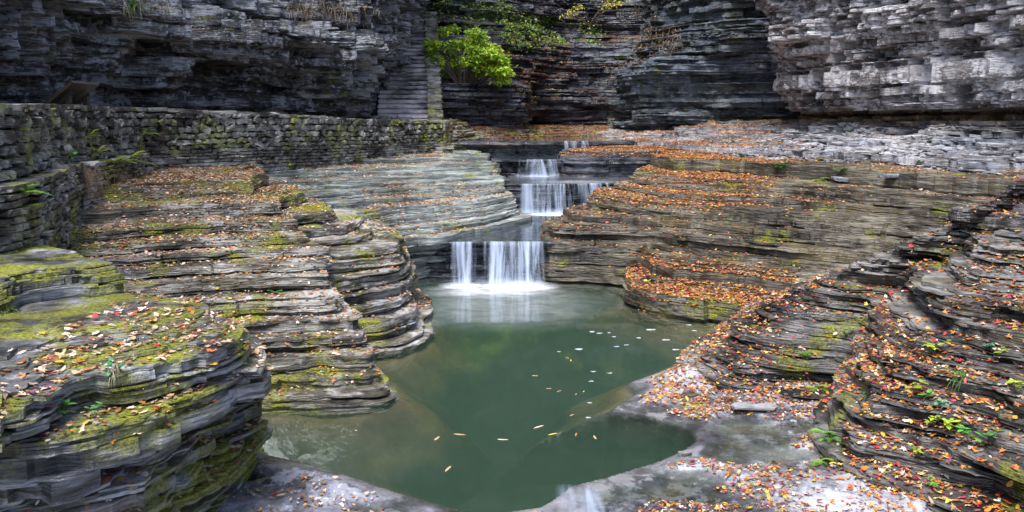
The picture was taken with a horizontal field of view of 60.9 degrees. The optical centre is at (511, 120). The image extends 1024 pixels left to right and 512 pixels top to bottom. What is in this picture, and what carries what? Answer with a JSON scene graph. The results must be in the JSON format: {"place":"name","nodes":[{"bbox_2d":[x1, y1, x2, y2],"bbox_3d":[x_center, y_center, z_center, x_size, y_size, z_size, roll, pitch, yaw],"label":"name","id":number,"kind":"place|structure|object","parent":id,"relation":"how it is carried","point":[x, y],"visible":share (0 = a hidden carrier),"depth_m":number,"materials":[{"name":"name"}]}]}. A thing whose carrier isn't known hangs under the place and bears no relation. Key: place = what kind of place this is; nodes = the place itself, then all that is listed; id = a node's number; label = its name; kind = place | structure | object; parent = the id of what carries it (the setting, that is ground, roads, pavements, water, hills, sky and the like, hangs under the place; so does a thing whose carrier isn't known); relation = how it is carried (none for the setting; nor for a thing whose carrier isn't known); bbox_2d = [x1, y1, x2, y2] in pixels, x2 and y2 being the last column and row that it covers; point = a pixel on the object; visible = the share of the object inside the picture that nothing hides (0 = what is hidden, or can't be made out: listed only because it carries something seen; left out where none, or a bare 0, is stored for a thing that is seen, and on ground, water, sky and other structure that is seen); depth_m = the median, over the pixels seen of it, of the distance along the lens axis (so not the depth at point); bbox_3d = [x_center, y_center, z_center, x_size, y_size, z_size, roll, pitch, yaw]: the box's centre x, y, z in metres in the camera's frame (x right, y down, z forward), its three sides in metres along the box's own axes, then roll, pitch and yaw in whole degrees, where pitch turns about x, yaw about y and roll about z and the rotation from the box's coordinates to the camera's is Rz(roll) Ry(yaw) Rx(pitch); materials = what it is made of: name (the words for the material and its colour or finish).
{"place":"outdoors","nodes":[
{"label":"outdoors","id":0,"kind":"place"},
{"bbox_2d":[0,0,429,119],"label":"cliff","id":1,"kind":"structure","parent":0,"point":[263,56],"depth_m":21.40,"materials":[{"name":"grey stone"}]},
{"bbox_2d":[106,0,149,18],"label":"grass tuft","id":2,"kind":"object","parent":1,"relation":"on","point":[133,5],"visible":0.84,"depth_m":17.73,"materials":[{"name":"green plant"}]},
{"bbox_2d":[121,0,172,24],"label":"dry grass","id":3,"kind":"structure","parent":1,"relation":"on","point":[129,14],"depth_m":17.88,"materials":[{"name":"brown plant"}]},
{"bbox_2d":[285,0,349,21],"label":"dry grass","id":4,"kind":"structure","parent":1,"relation":"on","point":[337,4],"depth_m":24.62,"materials":[{"name":"brown plant"}]},
{"bbox_2d":[347,6,410,30],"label":"dry grass","id":5,"kind":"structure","parent":1,"relation":"on","point":[377,15],"depth_m":27.49,"materials":[{"name":"brown plant"}]},
{"bbox_2d":[374,21,428,119],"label":"stone staircase","id":6,"kind":"structure","parent":1,"relation":"on","point":[403,96],"depth_m":31.70,"materials":[{"name":"grey stone"}]},
{"bbox_2d":[0,103,450,254],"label":"stone wall","id":7,"kind":"structure","parent":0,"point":[37,140],"depth_m":16.33,"materials":[{"name":"grey stone"}]},
{"bbox_2d":[16,184,52,195],"bbox_3d":[-4.890,0.712,8.807,0.286,0.117,0.402,0,0,39],"label":"fern","id":8,"kind":"object","parent":7,"relation":"attached to","point":[33,191],"visible":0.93,"depth_m":8.84,"materials":[{"name":"green plant"}]},
{"bbox_2d":[52,161,73,180],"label":"dead fronds","id":9,"kind":"object","parent":7,"relation":"attached to","point":[57,165],"visible":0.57,"depth_m":11.33,"materials":[{"name":"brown plant"}]},
{"bbox_2d":[44,81,98,105],"bbox_3d":[-7.386,-0.043,14.600,0.503,1.206,0.900,0,0,0],"label":"trail sign","id":10,"kind":"object","parent":7,"relation":"attached to","point":[74,92],"visible":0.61,"depth_m":14.45,"materials":[{"name":"brown metal"}]},
{"bbox_2d":[66,148,77,162],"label":"seedling","id":11,"kind":"object","parent":7,"relation":"on","point":[69,160],"visible":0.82,"depth_m":12.61,"materials":[{"name":"green plant"}]},
{"bbox_2d":[85,129,101,136],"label":"fern","id":12,"kind":"object","parent":7,"relation":"attached to","point":[92,132],"visible":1,"depth_m":13.78,"materials":[{"name":"green plant"}]},
{"bbox_2d":[77,166,117,211],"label":"dead fronds","id":13,"kind":"object","parent":7,"relation":"attached to","point":[89,176],"visible":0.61,"depth_m":12.60,"materials":[{"name":"brown plant"}]},
{"bbox_2d":[92,145,110,157],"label":"fern","id":14,"kind":"object","parent":7,"relation":"attached to","point":[99,151],"visible":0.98,"depth_m":14.25,"materials":[{"name":"green plant"}]},
{"bbox_2d":[114,171,134,182],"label":"dead fronds","id":15,"kind":"object","parent":7,"relation":"attached to","point":[123,175],"visible":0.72,"depth_m":14.65,"materials":[{"name":"brown plant"}]},
{"bbox_2d":[112,155,137,164],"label":"fern","id":16,"kind":"object","parent":7,"relation":"attached to","point":[122,157],"visible":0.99,"depth_m":14.55,"materials":[{"name":"green plant"}]},
{"bbox_2d":[117,151,156,165],"bbox_3d":[-6.681,0.684,15.359,0.455,0.289,0.796,0,0,25],"label":"fern","id":17,"kind":"object","parent":7,"relation":"attached to","point":[136,154],"visible":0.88,"depth_m":15.42,"materials":[{"name":"green plant"}]},
{"bbox_2d":[141,128,160,135],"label":"fern","id":18,"kind":"object","parent":7,"relation":"attached to","point":[149,133],"visible":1,"depth_m":17.03,"materials":[{"name":"green plant"}]},
{"bbox_2d":[73,164,417,391],"bbox_3d":[-4.954,2.240,14.971,5.833,2.585,12.747,0,0,-35],"label":"rock terrace","id":19,"kind":"object","parent":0,"point":[291,368],"visible":0.67,"depth_m":11.69,"materials":[{"name":"grey stone"}]},
{"bbox_2d":[262,288,434,416],"bbox_3d":[-2.257,3.197,12.540,2.415,0.636,7.320,0,0,0],"label":"rock terrace","id":20,"kind":"object","parent":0,"point":[372,398],"visible":0.38,"depth_m":9.34,"materials":[{"name":"grey stone"}]},
{"bbox_2d":[266,150,532,301],"bbox_3d":[-3.520,2.189,23.264,7.244,2.608,16.077,0,0,-11],"label":"rock shelf","id":21,"kind":"object","parent":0,"point":[498,216],"visible":0.52,"depth_m":19.17,"materials":[{"name":"grey stone"}]},
{"bbox_2d":[424,12,443,120],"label":"stone parapet","id":22,"kind":"structure","parent":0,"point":[434,95],"depth_m":31.69,"materials":[{"name":"grey stone"}]},
{"bbox_2d":[427,119,484,153],"bbox_3d":[-2.381,0.524,31.913,3.364,1.171,9.173,0,0,0],"label":"rock ledge","id":23,"kind":"object","parent":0,"point":[467,134],"visible":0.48,"depth_m":29.53,"materials":[{"name":"grey stone"}]},
{"bbox_2d":[425,216,554,311],"bbox_3d":[-0.447,2.941,18.533,3.341,1.341,4.652,0,0,0],"label":"stream ledge","id":24,"kind":"object","parent":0,"point":[446,274],"visible":0.59,"depth_m":16.55,"materials":[{"name":"white liquid"}]},
{"bbox_2d":[452,282,542,290],"bbox_3d":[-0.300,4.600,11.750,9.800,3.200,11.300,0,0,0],"label":"foam","id":25,"kind":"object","parent":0,"point":[519,287],"depth_m":15.62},
{"bbox_2d":[456,241,539,283],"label":"waterfall","id":26,"kind":"structure","parent":0,"point":[498,278],"depth_m":16.00,"materials":[{"name":"white liquid"}]},
{"bbox_2d":[490,155,560,159],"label":"stream water","id":27,"kind":"structure","parent":0,"point":[534,157],"depth_m":25.87,"materials":[{"name":"grey liquid"}]},
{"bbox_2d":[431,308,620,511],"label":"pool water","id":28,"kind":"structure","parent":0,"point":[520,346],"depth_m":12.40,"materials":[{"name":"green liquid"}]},
{"bbox_2d":[0,244,272,511],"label":"rock outcrop","id":29,"kind":"object","parent":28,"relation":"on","point":[56,472],"visible":0.9,"depth_m":5.83,"materials":[{"name":"grey stone"}]},
{"bbox_2d":[0,305,20,314],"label":"grass tuft","id":30,"kind":"object","parent":29,"relation":"on","point":[9,308],"visible":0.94,"depth_m":6.87,"materials":[{"name":"green plant"}]},
{"bbox_2d":[44,403,55,406],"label":"fallen leaf","id":31,"kind":"object","parent":29,"relation":"on","point":[50,405],"visible":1,"depth_m":5.07,"materials":[{"name":"purple plant"}]},
{"bbox_2d":[54,350,65,358],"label":"fallen leaf","id":32,"kind":"object","parent":29,"relation":"on","point":[60,354],"visible":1,"depth_m":5.67,"materials":[{"name":"beige plant"}]},
{"bbox_2d":[57,399,76,420],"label":"seedling","id":33,"kind":"object","parent":29,"relation":"on","point":[66,402],"visible":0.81,"depth_m":5.22,"materials":[{"name":"green plant"}]},
{"bbox_2d":[85,401,102,418],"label":"seedling","id":34,"kind":"object","parent":29,"relation":"on","point":[98,406],"visible":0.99,"depth_m":5.28,"materials":[{"name":"green plant"}]},
{"bbox_2d":[103,475,112,482],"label":"fallen leaf","id":35,"kind":"object","parent":29,"relation":"on","point":[106,479],"visible":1,"depth_m":5.38,"materials":[{"name":"brown plant"}]},
{"bbox_2d":[103,358,123,381],"bbox_3d":[-2.482,1.556,5.424,0.126,0.128,0.134,0,0,-27],"label":"seedling","id":36,"kind":"object","parent":29,"relation":"on","point":[109,364],"visible":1,"depth_m":5.42,"materials":[{"name":"green plant"}]},
{"bbox_2d":[106,363,124,385],"bbox_3d":[-2.461,1.596,5.407,0.067,0.168,0.154,0,0,20],"label":"dry grass wisp","id":37,"kind":"object","parent":29,"relation":"on","point":[115,372],"visible":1,"depth_m":5.40,"materials":[{"name":"beige plant"}]},
{"bbox_2d":[140,471,148,475],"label":"fallen leaf","id":38,"kind":"object","parent":29,"relation":"on","point":[144,473],"visible":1,"depth_m":5.56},
{"bbox_2d":[491,158,565,175],"bbox_3d":[0.734,1.563,26.260,2.785,0.908,3.480,0,0,0],"label":"stream ledge","id":39,"kind":"object","parent":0,"point":[512,167],"visible":0.42,"depth_m":24.75,"materials":[{"name":"grey stone"}]},
{"bbox_2d":[420,0,645,133],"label":"cliff","id":40,"kind":"structure","parent":0,"point":[466,99],"depth_m":41.08,"materials":[{"name":"grey stone"}]},
{"bbox_2d":[421,23,515,87],"bbox_3d":[-1.695,-2.259,33.767,3.704,2.958,2.409,0,0,0],"label":"shrub","id":41,"kind":"object","parent":40,"relation":"on","point":[482,55],"visible":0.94,"depth_m":33.28,"materials":[{"name":"green plant"}]},
{"bbox_2d":[420,0,607,66],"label":"foliage","id":42,"kind":"object","parent":40,"relation":"on","point":[506,21],"visible":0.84,"depth_m":41.46,"materials":[{"name":"green plant"}]},
{"bbox_2d":[559,0,630,26],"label":"yellow branch","id":43,"kind":"object","parent":40,"relation":"attached to","point":[592,21],"visible":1,"depth_m":40.15,"materials":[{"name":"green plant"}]},
{"bbox_2d":[519,211,562,223],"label":"stream water","id":44,"kind":"structure","parent":0,"point":[552,214],"depth_m":20.71,"materials":[{"name":"white liquid"}]},
{"bbox_2d":[522,183,607,213],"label":"waterfall","id":45,"kind":"structure","parent":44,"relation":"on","point":[528,207],"depth_m":21.24,"materials":[{"name":"white liquid"}]},
{"bbox_2d":[472,126,610,138],"bbox_3d":[1.320,0.519,37.101,8.146,0.609,13.221,0,0,0],"label":"rock shelf","id":46,"kind":"object","parent":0,"point":[498,131],"visible":0.34,"depth_m":36.03,"materials":[{"name":"stone"}]},
{"bbox_2d":[530,173,555,176],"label":"foam","id":47,"kind":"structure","parent":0,"point":[544,175],"depth_m":24.04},
{"bbox_2d":[454,139,639,160],"bbox_3d":[1.198,1.041,34.530,7.772,0.762,14.155,0,0,8],"label":"stream ledge","id":48,"kind":"object","parent":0,"point":[520,147],"visible":0.3,"depth_m":27.90,"materials":[{"name":"grey stone"}]},
{"bbox_2d":[504,176,614,215],"bbox_3d":[2.097,2.141,23.271,4.630,1.139,3.472,0,0,0],"label":"stream ledge","id":49,"kind":"object","parent":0,"point":[545,197],"visible":0.28,"depth_m":21.69,"materials":[{"name":"grey stone"}]},
{"bbox_2d":[487,136,631,140],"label":"stream water","id":50,"kind":"structure","parent":0,"point":[577,138],"depth_m":30.50,"materials":[{"name":"liquid"}]},
{"bbox_2d":[507,175,627,183],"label":"stream water","id":51,"kind":"structure","parent":0,"point":[549,180],"depth_m":23.06,"materials":[{"name":"grey liquid"}]},
{"bbox_2d":[216,301,931,511],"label":"pool shelf","id":52,"kind":"object","parent":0,"point":[447,384],"visible":0.47,"depth_m":8.86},
{"bbox_2d":[678,450,691,456],"bbox_3d":[1.551,2.983,7.784,0.136,0.042,0.072,3,-2,-23],"label":"stone chip","id":53,"kind":"object","parent":52,"relation":"on","point":[684,453],"visible":1,"depth_m":7.76,"materials":[{"name":"white stone"}]},
{"bbox_2d":[681,391,698,398],"bbox_3d":[1.911,2.958,9.358,0.222,0.043,0.131,7,-1,-23],"label":"stone plate","id":54,"kind":"object","parent":52,"relation":"on","point":[689,394],"visible":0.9,"depth_m":9.32,"materials":[{"name":"grey stone"}]},
{"bbox_2d":[730,401,777,410],"bbox_3d":[2.471,2.928,8.919,0.495,0.035,0.252,2,-3,-3],"label":"stone slab","id":55,"kind":"object","parent":52,"relation":"on","point":[758,406],"depth_m":8.86,"materials":[{"name":"grey stone"}]},
{"bbox_2d":[790,420,796,426],"bbox_3d":[2.774,2.989,8.595,0.073,0.054,0.072,4,-4,-6],"label":"pebble","id":56,"kind":"object","parent":52,"relation":"on","point":[793,422],"visible":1,"depth_m":8.57,"materials":[{"name":"white stone"}]},
{"bbox_2d":[812,458,832,465],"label":"fern","id":57,"kind":"object","parent":52,"relation":"on","point":[821,460],"visible":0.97,"depth_m":7.54,"materials":[{"name":"green plant"}]},
{"bbox_2d":[605,0,803,131],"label":"cliff","id":58,"kind":"structure","parent":0,"point":[725,68],"depth_m":31.67,"materials":[{"name":"grey stone"}]},
{"bbox_2d":[625,0,639,21],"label":"bare branch","id":59,"kind":"object","parent":58,"relation":"on","point":[637,15],"visible":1,"depth_m":37.41,"materials":[{"name":"brown plant"}]},
{"bbox_2d":[636,26,682,52],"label":"dry grass","id":60,"kind":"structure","parent":58,"relation":"on","point":[661,37],"depth_m":33.82,"materials":[{"name":"plant"}]},
{"bbox_2d":[532,149,1023,328],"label":"rock bank","id":61,"kind":"object","parent":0,"point":[825,236],"visible":0.59,"depth_m":15.67,"materials":[{"name":"stone"}]},
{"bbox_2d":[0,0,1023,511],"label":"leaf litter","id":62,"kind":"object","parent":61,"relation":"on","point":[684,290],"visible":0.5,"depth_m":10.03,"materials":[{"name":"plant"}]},
{"bbox_2d":[557,146,664,176],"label":"rock ledge","id":63,"kind":"structure","parent":61,"relation":"on","point":[601,165],"depth_m":24.12,"materials":[{"name":"grey stone"}]},
{"bbox_2d":[831,176,848,181],"bbox_3d":[6.673,1.184,17.517,0.493,0.078,0.231,3,5,21],"label":"stone slab","id":64,"kind":"object","parent":61,"relation":"on","point":[840,179],"depth_m":17.45,"materials":[{"name":"grey stone"}]},
{"bbox_2d":[877,174,898,177],"bbox_3d":[7.206,1.050,16.505,0.523,0.079,0.269,-2,-4,20],"label":"stone slab","id":65,"kind":"object","parent":61,"relation":"on","point":[888,175],"depth_m":16.41,"materials":[{"name":"grey stone"}]},
{"bbox_2d":[594,118,1023,177],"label":"rock bench","id":66,"kind":"object","parent":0,"point":[989,132],"visible":0.57,"depth_m":20.74,"materials":[{"name":"grey stone"}]},
{"bbox_2d":[786,130,806,133],"bbox_3d":[8.306,0.375,25.289,0.646,0.075,0.440,7,-10,8],"label":"stone slab","id":67,"kind":"object","parent":66,"relation":"on","point":[795,132],"depth_m":25.14,"materials":[{"name":"grey stone"}]},
{"bbox_2d":[792,138,806,142],"bbox_3d":[7.853,0.537,23.540,0.529,0.077,0.304,-4,13,20],"label":"stone slab","id":68,"kind":"object","parent":66,"relation":"on","point":[803,140],"depth_m":23.50,"materials":[{"name":"grey stone"}]},
{"bbox_2d":[809,134,826,137],"bbox_3d":[8.105,0.430,22.880,0.548,0.077,0.296,10,1,16],"label":"stone slab","id":69,"kind":"object","parent":66,"relation":"on","point":[815,135],"depth_m":22.78,"materials":[{"name":"grey stone"}]},
{"bbox_2d":[831,141,843,145],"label":"stone slab","id":70,"kind":"structure","parent":66,"relation":"on","point":[836,143],"depth_m":21.86,"materials":[{"name":"grey stone"}]},
{"bbox_2d":[862,131,880,134],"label":"stone slab","id":71,"kind":"structure","parent":66,"relation":"on","point":[877,132],"depth_m":22.20,"materials":[{"name":"grey stone"}]},
{"bbox_2d":[755,116,1023,168],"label":"debris","id":72,"kind":"object","parent":66,"relation":"on","point":[869,124],"visible":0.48,"depth_m":21.45,"materials":[{"name":"grey stone"}]},
{"bbox_2d":[889,149,914,153],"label":"stone slab","id":73,"kind":"structure","parent":66,"relation":"on","point":[902,151],"depth_m":19.30,"materials":[{"name":"grey stone"}]},
{"bbox_2d":[943,131,959,134],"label":"stone slab","id":74,"kind":"structure","parent":66,"relation":"on","point":[952,132],"depth_m":19.57,"materials":[{"name":"grey stone"}]},
{"bbox_2d":[969,134,980,137],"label":"stone slab","id":75,"kind":"structure","parent":66,"relation":"on","point":[974,136],"depth_m":19.04,"materials":[{"name":"grey stone"}]},
{"bbox_2d":[967,150,1003,154],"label":"stone slab","id":76,"kind":"structure","parent":66,"relation":"on","point":[990,152],"depth_m":17.47,"materials":[{"name":"grey stone"}]},
{"bbox_2d":[675,184,1023,511],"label":"rock slope","id":77,"kind":"structure","parent":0,"point":[832,350],"depth_m":8.38,"materials":[{"name":"grey stone"}]},
{"bbox_2d":[806,384,828,391],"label":"fern","id":78,"kind":"object","parent":77,"relation":"on","point":[814,387],"visible":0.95,"depth_m":9.32,"materials":[{"name":"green plant"}]},
{"bbox_2d":[811,428,840,442],"bbox_3d":[2.853,2.838,7.850,0.304,0.093,0.151,0,0,37],"label":"fern","id":79,"kind":"object","parent":77,"relation":"on","point":[828,433],"visible":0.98,"depth_m":7.85,"materials":[{"name":"green plant"}]},
{"bbox_2d":[840,326,853,335],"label":"seedling","id":80,"kind":"object","parent":77,"relation":"on","point":[852,327],"visible":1,"depth_m":9.72,"materials":[{"name":"green plant"}]},
{"bbox_2d":[909,444,923,457],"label":"seedling","id":81,"kind":"object","parent":77,"relation":"on","point":[917,451],"visible":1,"depth_m":7.17,"materials":[{"name":"yellow plant"}]},
{"bbox_2d":[905,380,928,393],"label":"seedling","id":82,"kind":"object","parent":77,"relation":"on","point":[919,385],"visible":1,"depth_m":7.53,"materials":[{"name":"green plant"}]},
{"bbox_2d":[917,389,933,401],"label":"seedling","id":83,"kind":"object","parent":77,"relation":"on","point":[929,391],"visible":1,"depth_m":7.43,"materials":[{"name":"green plant"}]},
{"bbox_2d":[924,414,940,424],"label":"seedling","id":84,"kind":"object","parent":77,"relation":"on","point":[935,418],"visible":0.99,"depth_m":7.28,"materials":[{"name":"yellow plant"}]},
{"bbox_2d":[926,475,939,487],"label":"seedling","id":85,"kind":"object","parent":77,"relation":"on","point":[932,483],"visible":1,"depth_m":6.83,"materials":[{"name":"green plant"}]},
{"bbox_2d":[922,339,950,356],"bbox_3d":[3.841,2.062,7.894,0.294,0.166,0.162,0,0,0],"label":"seedling","id":86,"kind":"object","parent":77,"relation":"on","point":[931,345],"visible":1,"depth_m":7.86,"materials":[{"name":"yellow plant"}]},
{"bbox_2d":[934,397,949,408],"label":"seedling","id":87,"kind":"object","parent":77,"relation":"on","point":[942,402],"visible":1,"depth_m":7.33,"materials":[{"name":"green plant"}]},
{"bbox_2d":[942,418,964,432],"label":"seedling","id":88,"kind":"object","parent":77,"relation":"on","point":[950,425],"visible":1,"depth_m":7.11,"materials":[{"name":"yellow plant"}]},
{"bbox_2d":[944,367,983,392],"bbox_3d":[3.875,2.242,7.511,0.390,0.197,0.441,0,0,20],"label":"grass tuft","id":89,"kind":"object","parent":77,"relation":"on","point":[958,375],"visible":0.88,"depth_m":7.47,"materials":[{"name":"green plant"}]},
{"bbox_2d":[956,425,983,442],"bbox_3d":[3.643,2.513,6.940,0.226,0.147,0.131,0,0,21],"label":"seedling","id":90,"kind":"object","parent":77,"relation":"on","point":[963,431],"visible":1,"depth_m":6.92,"materials":[{"name":"green plant"}]},
{"bbox_2d":[982,343,993,349],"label":"seedling","id":91,"kind":"object","parent":77,"relation":"on","point":[988,344],"visible":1,"depth_m":7.60,"materials":[{"name":"green plant"}]},
{"bbox_2d":[980,427,1002,440],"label":"seedling","id":92,"kind":"object","parent":77,"relation":"on","point":[988,433],"visible":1,"depth_m":6.84,"materials":[{"name":"green plant"}]},
{"bbox_2d":[994,346,1011,360],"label":"seedling","id":93,"kind":"object","parent":77,"relation":"on","point":[1002,347],"visible":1,"depth_m":7.47,"materials":[{"name":"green plant"}]},
{"bbox_2d":[1006,379,1023,391],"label":"seedling","id":94,"kind":"object","parent":77,"relation":"on","point":[1013,381],"visible":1,"depth_m":7.05,"materials":[{"name":"yellow plant"}]},
{"bbox_2d":[753,0,1023,129],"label":"cliff","id":95,"kind":"structure","parent":0,"point":[850,64],"depth_m":21.34,"materials":[{"name":"grey stone"}]}
]}

